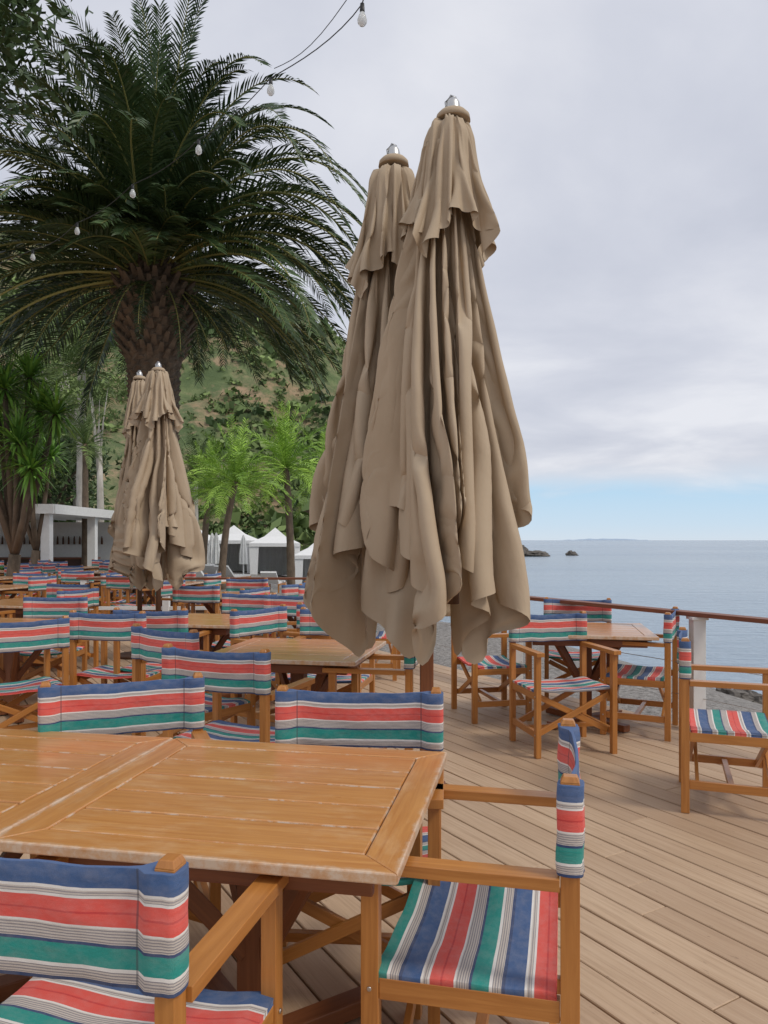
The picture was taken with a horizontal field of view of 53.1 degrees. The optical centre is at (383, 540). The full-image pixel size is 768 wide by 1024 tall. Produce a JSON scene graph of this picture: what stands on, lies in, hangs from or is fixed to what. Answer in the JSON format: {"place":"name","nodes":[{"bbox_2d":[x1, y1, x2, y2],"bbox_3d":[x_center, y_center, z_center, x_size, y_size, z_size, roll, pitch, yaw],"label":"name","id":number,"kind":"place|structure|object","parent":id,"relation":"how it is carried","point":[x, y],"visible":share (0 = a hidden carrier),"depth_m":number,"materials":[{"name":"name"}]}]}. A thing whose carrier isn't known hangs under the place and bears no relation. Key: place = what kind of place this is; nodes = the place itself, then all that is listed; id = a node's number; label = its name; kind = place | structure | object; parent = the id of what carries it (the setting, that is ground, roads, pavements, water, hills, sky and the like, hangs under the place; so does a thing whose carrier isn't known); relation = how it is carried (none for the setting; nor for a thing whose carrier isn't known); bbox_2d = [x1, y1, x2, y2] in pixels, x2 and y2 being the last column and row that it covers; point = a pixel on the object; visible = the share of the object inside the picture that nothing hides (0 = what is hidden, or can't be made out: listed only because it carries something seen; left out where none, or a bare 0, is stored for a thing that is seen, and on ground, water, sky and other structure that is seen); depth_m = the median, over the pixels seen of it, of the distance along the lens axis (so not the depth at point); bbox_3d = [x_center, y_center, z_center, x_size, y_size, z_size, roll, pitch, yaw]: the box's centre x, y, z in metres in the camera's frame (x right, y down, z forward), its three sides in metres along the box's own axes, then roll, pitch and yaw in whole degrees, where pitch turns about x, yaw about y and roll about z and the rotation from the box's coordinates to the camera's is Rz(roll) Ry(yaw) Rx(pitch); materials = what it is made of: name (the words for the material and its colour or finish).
{"place":"outdoors","nodes":[
{"label":"outdoors","id":0,"kind":"place"},
{"bbox_2d":[0,232,761,722],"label":"hillside terrain","id":1,"kind":"structure","parent":0,"point":[214,384],"depth_m":85.92,"materials":[{"name":"plant"}]},
{"bbox_2d":[0,378,71,503],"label":"broadleaf tree","id":2,"kind":"object","parent":1,"relation":"on","point":[20,416],"depth_m":35.92,"materials":[{"name":"green plant"}]},
{"bbox_2d":[0,419,74,563],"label":"dragon tree","id":3,"kind":"object","parent":1,"relation":"on","point":[34,533],"visible":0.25,"depth_m":20.93,"materials":[{"name":"green plant"}]},
{"bbox_2d":[0,346,94,594],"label":"dragon tree","id":4,"kind":"object","parent":1,"relation":"on","point":[17,507],"visible":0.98,"depth_m":14.90,"materials":[{"name":"green plant"}]},
{"bbox_2d":[0,0,104,177],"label":"broadleaf tree","id":5,"kind":"object","parent":1,"relation":"on","point":[18,17],"visible":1,"depth_m":9.10,"materials":[{"name":"green plant"}]},
{"bbox_2d":[0,0,366,263],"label":"string lights","id":6,"kind":"object","parent":5,"relation":"attached to","point":[362,20],"visible":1,"depth_m":6.40,"materials":[{"name":"black plastic"}]},
{"bbox_2d":[0,504,113,592],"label":"bar pavilion","id":7,"kind":"structure","parent":1,"relation":"on","point":[61,542],"depth_m":26.15,"materials":[{"name":"white paint"}]},
{"bbox_2d":[0,395,121,521],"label":"broadleaf tree","id":8,"kind":"object","parent":1,"relation":"on","point":[68,483],"visible":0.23,"depth_m":32.54,"materials":[{"name":"green plant"}]},
{"bbox_2d":[14,300,127,521],"bbox_3d":[-11.741,-3.731,30.136,5.369,11.121,4.851,0,0,0],"label":"palm tree","id":9,"kind":"object","parent":1,"relation":"on","point":[67,355],"visible":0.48,"depth_m":29.82,"materials":[{"name":"green plant"}]},
{"bbox_2d":[15,316,127,505],"bbox_3d":[-13.777,-4.125,34.507,5.338,11.925,5.499,0,0,0],"label":"eucalyptus tree","id":10,"kind":"object","parent":1,"relation":"on","point":[62,387],"visible":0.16,"depth_m":33.91,"materials":[{"name":"green plant"}]},
{"bbox_2d":[41,400,124,565],"bbox_3d":[-10.056,-1.440,25.946,2.806,6.541,2.972,0,0,0],"label":"palm tree","id":11,"kind":"object","parent":1,"relation":"on","point":[83,429],"visible":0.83,"depth_m":25.91,"materials":[{"name":"green plant"}]},
{"bbox_2d":[53,368,127,521],"bbox_3d":[-10.963,-2.285,28.396,2.962,8.241,2.476,0,0,-40],"label":"eucalyptus tree","id":12,"kind":"object","parent":1,"relation":"on","point":[100,490],"visible":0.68,"depth_m":28.45,"materials":[{"name":"green plant"}]},
{"bbox_2d":[0,229,345,550],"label":"hillside shrubs","id":13,"kind":"object","parent":1,"relation":"on","point":[277,520],"visible":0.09,"depth_m":86.43,"materials":[{"name":"green plant"}]},
{"bbox_2d":[53,528,310,573],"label":"garden bushes","id":14,"kind":"object","parent":1,"relation":"on","point":[260,536],"depth_m":58.88,"materials":[{"name":"green plant"}]},
{"bbox_2d":[0,0,367,610],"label":"date palm tree","id":15,"kind":"object","parent":1,"relation":"on","point":[151,237],"visible":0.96,"depth_m":14.02,"materials":[{"name":"green plant"}]},
{"bbox_2d":[199,564,215,584],"bbox_3d":[-6.933,1.327,30.241,0.650,0.807,1.772,0,0,-11],"label":"sun lounger","id":16,"kind":"object","parent":1,"relation":"on","point":[209,568],"visible":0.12,"depth_m":29.57,"materials":[{"name":"white plastic"}]},
{"bbox_2d":[178,431,239,520],"bbox_3d":[-8.600,-1.643,35.058,4.138,6.945,3.876,0,0,31],"label":"palm tree","id":17,"kind":"object","parent":1,"relation":"on","point":[191,468],"visible":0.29,"depth_m":34.86,"materials":[{"name":"green plant"}]},
{"bbox_2d":[196,571,225,583],"bbox_3d":[-5.870,1.327,25.474,0.650,0.807,1.772,0,0,18],"label":"sun lounger","id":18,"kind":"object","parent":1,"relation":"on","point":[200,574],"visible":0.05,"depth_m":24.84,"materials":[{"name":"white plastic"}]},
{"bbox_2d":[208,533,213,563],"bbox_3d":[-7.600,0.705,34.000,0.370,2.050,0.370,0,0,-23],"label":"closed beach umbrella","id":19,"kind":"object","parent":1,"relation":"on","point":[210,548],"visible":0.53,"depth_m":33.89,"materials":[{"name":"white fabric"}]},
{"bbox_2d":[212,533,219,572],"bbox_3d":[-7.200,0.706,33.000,0.370,2.050,0.370,0,0,-23],"label":"closed beach umbrella","id":20,"kind":"object","parent":1,"relation":"on","point":[215,552],"visible":0.84,"depth_m":32.89,"materials":[{"name":"white fabric"}]},
{"bbox_2d":[183,436,258,563],"bbox_3d":[-6.980,-1.152,30.972,3.826,5.965,3.973,0,0,0],"label":"palm tree","id":21,"kind":"object","parent":1,"relation":"on","point":[201,492],"visible":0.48,"depth_m":30.87,"materials":[{"name":"green plant"}]},
{"bbox_2d":[207,525,256,572],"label":"cabana tent","id":22,"kind":"object","parent":1,"relation":"on","point":[236,534],"visible":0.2,"depth_m":42.01,"materials":[{"name":"white fabric"}]},
{"bbox_2d":[214,565,250,576],"bbox_3d":[-5.832,1.345,29.624,0.650,0.807,1.772,0,0,19],"label":"sun lounger","id":23,"kind":"object","parent":1,"relation":"on","point":[229,572],"visible":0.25,"depth_m":29.10,"materials":[{"name":"white plastic"}]},
{"bbox_2d":[184,414,292,589],"bbox_3d":[-5.171,-1.284,27.024,4.066,6.237,4.030,0,0,0],"label":"palm tree","id":24,"kind":"object","parent":1,"relation":"on","point":[234,477],"visible":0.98,"depth_m":26.89,"materials":[{"name":"green plant"}]},
{"bbox_2d":[239,535,247,573],"bbox_3d":[-6.400,0.787,35.000,0.370,2.050,0.370,0,0,-23],"label":"closed beach umbrella","id":25,"kind":"object","parent":1,"relation":"on","point":[243,557],"visible":0.91,"depth_m":34.91,"materials":[{"name":"white fabric"}]},
{"bbox_2d":[260,571,285,592],"bbox_3d":[-4.135,1.533,28.688,0.650,0.807,1.772,0,0,4],"label":"sun lounger","id":26,"kind":"object","parent":1,"relation":"on","point":[270,574],"visible":0.55,"depth_m":27.98,"materials":[{"name":"white plastic"}]},
{"bbox_2d":[249,528,299,574],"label":"cabana tent","id":27,"kind":"object","parent":1,"relation":"on","point":[267,552],"visible":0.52,"depth_m":40.87,"materials":[{"name":"white fabric"}]},
{"bbox_2d":[231,401,326,584],"bbox_3d":[-3.719,-1.552,28.980,4.631,7.422,4.538,0,0,0],"label":"palm tree","id":28,"kind":"object","parent":1,"relation":"on","point":[284,450],"visible":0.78,"depth_m":28.84,"materials":[{"name":"green plant"}]},
{"bbox_2d":[280,423,326,518],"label":"palm tree","id":29,"kind":"object","parent":1,"relation":"on","point":[312,475],"visible":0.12,"depth_m":32.94,"materials":[{"name":"green plant"}]},
{"bbox_2d":[295,543,313,583],"bbox_3d":[-3.400,1.235,40.000,2.625,2.600,2.625,0,0,-7],"label":"cabana tent","id":30,"kind":"object","parent":1,"relation":"on","point":[302,560],"visible":0.23,"depth_m":38.63,"materials":[{"name":"white fabric"}]},
{"bbox_2d":[716,688,754,701],"bbox_3d":[6.329,2.868,13.972,0.763,0.388,0.776,0,0,0],"label":"beach rock","id":31,"kind":"object","parent":1,"relation":"on","point":[741,693],"visible":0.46,"depth_m":13.84,"materials":[{"name":"stone"}]},
{"bbox_2d":[742,689,761,703],"bbox_3d":[6.799,2.997,14.138,0.782,0.592,0.721,0,0,27],"label":"beach rock","id":32,"kind":"object","parent":1,"relation":"on","point":[757,697],"visible":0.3,"depth_m":13.91,"materials":[{"name":"stone"}]},
{"bbox_2d":[0,593,767,1023],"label":"wooden deck","id":33,"kind":"structure","parent":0,"point":[672,913],"depth_m":3.48,"materials":[{"name":"wood"}]},
{"bbox_2d":[0,576,12,616],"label":"dining table","id":34,"kind":"object","parent":33,"relation":"on","point":[6,578],"visible":0.42,"depth_m":14.42,"materials":[{"name":"brown wood"}]},
{"bbox_2d":[0,610,15,617],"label":"directors chair","id":35,"kind":"object","parent":33,"relation":"on","point":[9,613],"visible":0.09,"depth_m":8.12,"materials":[{"name":"brown wood"}]},
{"bbox_2d":[0,585,27,598],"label":"dining table","id":36,"kind":"object","parent":33,"relation":"on","point":[13,588],"visible":0.53,"depth_m":11.60,"materials":[{"name":"brown wood"}]},
{"bbox_2d":[4,566,33,592],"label":"directors chair","id":37,"kind":"object","parent":33,"relation":"on","point":[23,568],"visible":0.19,"depth_m":15.36,"materials":[{"name":"fabric"}]},
{"bbox_2d":[0,568,40,598],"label":"directors chair","id":38,"kind":"object","parent":33,"relation":"on","point":[33,571],"visible":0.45,"depth_m":14.22,"materials":[{"name":"fabric"}]},
{"bbox_2d":[0,598,46,671],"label":"dining table","id":39,"kind":"object","parent":33,"relation":"on","point":[16,604],"visible":0.27,"depth_m":8.50,"materials":[{"name":"brown wood"}]},
{"bbox_2d":[0,618,51,722],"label":"dining table","id":40,"kind":"object","parent":33,"relation":"on","point":[12,671],"visible":0.2,"depth_m":6.36,"materials":[{"name":"brown wood"}]},
{"bbox_2d":[5,572,47,617],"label":"directors chair","id":41,"kind":"object","parent":33,"relation":"on","point":[20,578],"visible":0.27,"depth_m":12.54,"materials":[{"name":"fabric"}]},
{"bbox_2d":[1,574,56,618],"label":"directors chair","id":42,"kind":"object","parent":33,"relation":"on","point":[37,583],"visible":0.37,"depth_m":11.25,"materials":[{"name":"fabric"}]},
{"bbox_2d":[0,615,69,729],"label":"directors chair","id":43,"kind":"object","parent":33,"relation":"on","point":[46,636],"visible":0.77,"depth_m":5.24,"materials":[{"name":"fabric"}]},
{"bbox_2d":[29,563,44,597],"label":"directors chair","id":44,"kind":"object","parent":33,"relation":"on","point":[36,566],"visible":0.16,"depth_m":17.44,"materials":[{"name":"multicoloured wood"}]},
{"bbox_2d":[0,595,87,698],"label":"directors chair","id":45,"kind":"object","parent":33,"relation":"on","point":[36,607],"visible":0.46,"depth_m":7.26,"materials":[{"name":"fabric"}]},
{"bbox_2d":[48,561,67,575],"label":"directors chair","id":46,"kind":"object","parent":33,"relation":"on","point":[65,563],"visible":0.18,"depth_m":19.43,"materials":[{"name":"fabric"}]},
{"bbox_2d":[42,563,74,597],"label":"directors chair","id":47,"kind":"object","parent":33,"relation":"on","point":[48,568],"visible":0.33,"depth_m":17.27,"materials":[{"name":"fabric"}]},
{"bbox_2d":[33,586,98,676],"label":"directors chair","id":48,"kind":"object","parent":33,"relation":"on","point":[92,594],"visible":0.28,"depth_m":8.59,"materials":[{"name":"fabric"}]},
{"bbox_2d":[46,582,89,658],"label":"directors chair","id":49,"kind":"object","parent":33,"relation":"on","point":[51,590],"visible":0.2,"depth_m":9.48,"materials":[{"name":"fabric"}]},
{"bbox_2d":[55,565,82,584],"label":"directors chair","id":50,"kind":"object","parent":33,"relation":"on","point":[63,567],"visible":0.25,"depth_m":16.31,"materials":[{"name":"fabric"}]},
{"bbox_2d":[58,567,100,605],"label":"directors chair","id":51,"kind":"object","parent":33,"relation":"on","point":[80,569],"visible":0.2,"depth_m":14.69,"materials":[{"name":"fabric"}]},
{"bbox_2d":[61,570,105,613],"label":"directors chair","id":52,"kind":"object","parent":33,"relation":"on","point":[68,577],"visible":0.43,"depth_m":13.39,"materials":[{"name":"fabric"}]},
{"bbox_2d":[0,729,172,1001],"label":"dining table","id":53,"kind":"object","parent":33,"relation":"on","point":[40,772],"visible":0.73,"depth_m":2.42,"materials":[{"name":"brown wood"}]},
{"bbox_2d":[97,562,117,597],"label":"directors chair","id":54,"kind":"object","parent":33,"relation":"on","point":[103,566],"visible":0.13,"depth_m":18.01,"materials":[{"name":"fabric"}]},
{"bbox_2d":[69,610,161,735],"bbox_3d":[-2.014,0.986,5.935,0.606,0.928,0.544,0,0,9],"label":"directors chair","id":55,"kind":"object","parent":33,"relation":"on","point":[102,628],"visible":0.62,"depth_m":5.71,"materials":[{"name":"fabric"}]},
{"bbox_2d":[100,572,146,613],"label":"directors chair","id":56,"kind":"object","parent":33,"relation":"on","point":[103,586],"visible":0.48,"depth_m":12.51,"materials":[{"name":"brown wood"}]},
{"bbox_2d":[30,672,220,978],"bbox_3d":[-0.906,0.986,2.707,0.606,0.928,0.543,0,0,-21],"label":"directors chair","id":57,"kind":"object","parent":33,"relation":"on","point":[141,706],"visible":0.33,"depth_m":2.94,"materials":[{"name":"fabric"}]},
{"bbox_2d":[106,574,155,613],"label":"directors chair","id":58,"kind":"object","parent":33,"relation":"on","point":[116,584],"visible":0.46,"depth_m":11.79,"materials":[{"name":"fabric"}]},
{"bbox_2d":[113,590,152,611],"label":"directors chair","id":59,"kind":"object","parent":33,"relation":"on","point":[132,596],"visible":0.3,"depth_m":13.93,"materials":[{"name":"brown wood"}]},
{"bbox_2d":[108,370,166,658],"bbox_3d":[-3.038,-0.338,9.614,0.807,3.577,0.945,0,0,-24],"label":"closed patio umbrella","id":60,"kind":"object","parent":33,"relation":"on","point":[129,432],"visible":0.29,"depth_m":9.47,"materials":[{"name":"fabric"}]},
{"bbox_2d":[0,853,288,1023],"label":"directors chair","id":61,"kind":"object","parent":33,"relation":"on","point":[91,944],"visible":0.96,"depth_m":1.30,"materials":[{"name":"fabric"}]},
{"bbox_2d":[112,361,204,611],"bbox_3d":[-2.722,-0.323,9.028,0.836,3.547,1.058,0,0,26],"label":"closed patio umbrella","id":62,"kind":"object","parent":33,"relation":"on","point":[156,523],"visible":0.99,"depth_m":8.88,"materials":[{"name":"fabric"}]},
{"bbox_2d":[113,607,211,729],"bbox_3d":[-1.767,0.986,6.162,0.606,0.928,0.542,0,0,8],"label":"directors chair","id":63,"kind":"object","parent":33,"relation":"on","point":[172,621],"visible":0.36,"depth_m":5.90,"materials":[{"name":"fabric"}]},
{"bbox_2d":[130,581,203,610],"bbox_3d":[-3.600,1.070,12.600,0.970,0.740,0.950,0,0,9],"label":"dining table","id":64,"kind":"object","parent":33,"relation":"on","point":[187,583],"visible":0.15,"depth_m":12.49,"materials":[{"name":"brown wood"}]},
{"bbox_2d":[153,572,195,612],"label":"directors chair","id":65,"kind":"object","parent":33,"relation":"on","point":[191,574],"visible":0.09,"depth_m":13.49,"materials":[{"name":"fabric"}]},
{"bbox_2d":[155,579,213,641],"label":"directors chair","id":66,"kind":"object","parent":33,"relation":"on","point":[166,590],"visible":0.16,"depth_m":10.13,"materials":[{"name":"fabric"}]},
{"bbox_2d":[131,623,255,736],"bbox_3d":[-1.188,0.986,4.840,0.606,0.928,0.545,0,0,37],"label":"directors chair","id":67,"kind":"object","parent":33,"relation":"on","point":[147,645],"visible":0.49,"depth_m":4.72,"materials":[{"name":"fabric"}]},
{"bbox_2d":[172,584,221,648],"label":"directors chair","id":68,"kind":"object","parent":33,"relation":"on","point":[194,594],"visible":0.39,"depth_m":9.09,"materials":[{"name":"fabric"}]},
{"bbox_2d":[177,572,220,613],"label":"directors chair","id":69,"kind":"object","parent":33,"relation":"on","point":[211,582],"visible":0.31,"depth_m":12.34,"materials":[{"name":"fabric"}]},
{"bbox_2d":[188,613,241,697],"bbox_3d":[-1.650,1.070,6.850,0.970,0.740,0.950,0,0,10],"label":"dining table","id":70,"kind":"object","parent":33,"relation":"on","point":[217,624],"visible":0.26,"depth_m":6.70,"materials":[{"name":"brown wood"}]},
{"bbox_2d":[0,738,446,1023],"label":"dining table","id":71,"kind":"object","parent":33,"relation":"on","point":[239,817],"visible":0.91,"depth_m":2.00,"materials":[{"name":"brown wood"}]},
{"bbox_2d":[187,592,276,649],"bbox_3d":[-2.000,1.070,9.900,0.970,0.740,0.950,0,0,13],"label":"dining table","id":72,"kind":"object","parent":33,"relation":"on","point":[208,608],"visible":0.03,"depth_m":9.75,"materials":[{"name":"brown wood"}]},
{"bbox_2d":[161,643,314,742],"bbox_3d":[-0.749,0.986,4.005,0.606,0.928,0.542,0,0,20],"label":"directors chair","id":73,"kind":"object","parent":33,"relation":"on","point":[242,673],"visible":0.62,"depth_m":3.77,"materials":[{"name":"fabric"}]},
{"bbox_2d":[214,577,267,641],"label":"directors chair","id":74,"kind":"object","parent":33,"relation":"on","point":[234,585],"visible":0.27,"depth_m":10.70,"materials":[{"name":"fabric"}]},
{"bbox_2d":[210,592,276,651],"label":"directors chair","id":75,"kind":"object","parent":33,"relation":"on","point":[241,602],"visible":0.3,"depth_m":7.73,"materials":[{"name":"fabric"}]},
{"bbox_2d":[239,586,294,638],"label":"directors chair","id":76,"kind":"object","parent":33,"relation":"on","point":[262,591],"visible":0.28,"depth_m":8.51,"materials":[{"name":"fabric"}]},
{"bbox_2d":[245,602,315,698],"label":"directors chair","id":77,"kind":"object","parent":33,"relation":"on","point":[299,605],"visible":0.06,"depth_m":6.44,"materials":[{"name":"multicoloured wood"}]},
{"bbox_2d":[230,604,332,722],"bbox_3d":[-0.783,0.986,5.915,0.542,0.928,0.606,0,0,35],"label":"directors chair","id":78,"kind":"object","parent":33,"relation":"on","point":[255,622],"visible":0.49,"depth_m":6.00,"materials":[{"name":"fabric"}]},
{"bbox_2d":[281,581,305,637],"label":"directors chair","id":79,"kind":"object","parent":33,"relation":"on","point":[289,590],"visible":0.2,"depth_m":9.39,"materials":[{"name":"fabric"}]},
{"bbox_2d":[264,593,333,639],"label":"directors chair","id":80,"kind":"object","parent":33,"relation":"on","point":[272,601],"visible":0.19,"depth_m":7.53,"materials":[{"name":"fabric"}]},
{"bbox_2d":[294,584,304,620],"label":"directors chair","id":81,"kind":"object","parent":33,"relation":"on","point":[301,588],"visible":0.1,"depth_m":9.16,"materials":[{"name":"fabric"}]},
{"bbox_2d":[215,638,385,701],"bbox_3d":[-0.550,1.070,4.970,0.970,0.740,0.950,0,0,11],"label":"dining table","id":82,"kind":"object","parent":33,"relation":"on","point":[298,659],"visible":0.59,"depth_m":4.84,"materials":[{"name":"brown wood"}]},
{"bbox_2d":[281,607,374,692],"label":"directors chair","id":83,"kind":"object","parent":33,"relation":"on","point":[309,625],"visible":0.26,"depth_m":5.88,"materials":[{"name":"fabric"}]},
{"bbox_2d":[275,685,443,1023],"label":"directors chair","id":84,"kind":"object","parent":33,"relation":"on","point":[384,720],"visible":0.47,"depth_m":2.73,"materials":[{"name":"fabric"}]},
{"bbox_2d":[322,654,417,749],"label":"directors chair","id":85,"kind":"object","parent":33,"relation":"on","point":[410,664],"visible":0.09,"depth_m":4.47,"materials":[{"name":"brown wood"}]},
{"bbox_2d":[361,631,400,680],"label":"directors chair","id":86,"kind":"object","parent":33,"relation":"on","point":[382,636],"visible":0.12,"depth_m":7.96,"materials":[{"name":"brown wood"}]},
{"bbox_2d":[76,577,767,729],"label":"deck railing","id":87,"kind":"object","parent":33,"relation":"on","point":[697,632],"visible":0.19,"depth_m":5.90,"materials":[{"name":"wood"}]},
{"bbox_2d":[420,651,445,783],"bbox_3d":[0.196,-0.253,4.089,0.328,3.400,0.891,0,0,0],"label":"umbrella mast","id":88,"kind":"object","parent":33,"relation":"on","point":[427,676],"visible":0.02,"depth_m":4.38,"materials":[{"name":"brown wood"}]},
{"bbox_2d":[303,143,450,656],"bbox_3d":[0.059,-0.758,4.094,1.041,2.737,0.952,0,0,0],"label":"closed patio umbrella","id":89,"kind":"object","parent":88,"relation":"attached to","point":[332,597],"visible":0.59,"depth_m":3.94,"materials":[{"name":"fabric"}]},
{"bbox_2d":[358,94,531,665],"bbox_3d":[0.328,-0.763,3.660,0.701,2.667,0.879,0,0,-27],"label":"closed patio umbrella","id":90,"kind":"object","parent":88,"relation":"attached to","point":[445,509],"visible":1,"depth_m":3.48,"materials":[{"name":"fabric"}]},
{"bbox_2d":[361,718,584,1023],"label":"directors chair","id":91,"kind":"object","parent":33,"relation":"on","point":[480,939],"visible":0.98,"depth_m":1.79,"materials":[{"name":"fabric"}]},
{"bbox_2d":[450,616,531,723],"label":"directors chair","id":92,"kind":"object","parent":33,"relation":"on","point":[493,665],"visible":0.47,"depth_m":6.19,"materials":[{"name":"brown wood"}]},
{"bbox_2d":[509,611,620,758],"bbox_3d":[1.248,0.986,5.387,0.606,0.928,0.544,0,0,-12],"label":"directors chair","id":93,"kind":"object","parent":33,"relation":"on","point":[549,627],"visible":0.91,"depth_m":5.44,"materials":[{"name":"brown wood"}]},
{"bbox_2d":[544,597,611,700],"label":"directors chair","id":94,"kind":"object","parent":33,"relation":"on","point":[594,614],"visible":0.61,"depth_m":6.97,"materials":[{"name":"fabric"}]},
{"bbox_2d":[532,622,658,731],"bbox_3d":[1.600,1.070,6.100,0.970,0.740,0.950,0,0,11],"label":"dining table","id":95,"kind":"object","parent":33,"relation":"on","point":[613,635],"visible":0.42,"depth_m":5.91,"materials":[{"name":"brown wood"}]},
{"bbox_2d":[600,606,679,741],"bbox_3d":[1.956,0.986,5.905,0.542,0.928,0.606,0,0,26],"label":"directors chair","id":96,"kind":"object","parent":33,"relation":"on","point":[658,677],"visible":0.91,"depth_m":5.73,"materials":[{"name":"brown wood"}]},
{"bbox_2d":[677,627,767,812],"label":"directors chair","id":97,"kind":"object","parent":33,"relation":"on","point":[737,728],"visible":1,"depth_m":4.09,"materials":[{"name":"brown wood"}]},
{"bbox_2d":[0,0,767,539],"label":"sky","id":98,"kind":"structure","parent":0,"point":[622,145],"materials":[{"name":"grey"}]},
{"bbox_2d":[439,540,767,693],"bbox_3d":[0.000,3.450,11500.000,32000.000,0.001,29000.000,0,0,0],"label":"sea","id":99,"kind":"structure","parent":0,"point":[723,576],"depth_m":59.79,"materials":[{"name":"liquid"}]},
{"bbox_2d":[525,551,549,556],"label":"sea rock","id":100,"kind":"object","parent":99,"relation":"in","point":[542,554],"visible":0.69,"depth_m":161.00,"materials":[{"name":"stone"}]},
{"bbox_2d":[577,538,635,539],"bbox_3d":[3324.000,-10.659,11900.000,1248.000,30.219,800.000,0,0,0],"label":"distant island","id":101,"kind":"structure","parent":0,"point":[606,539],"depth_m":11500.00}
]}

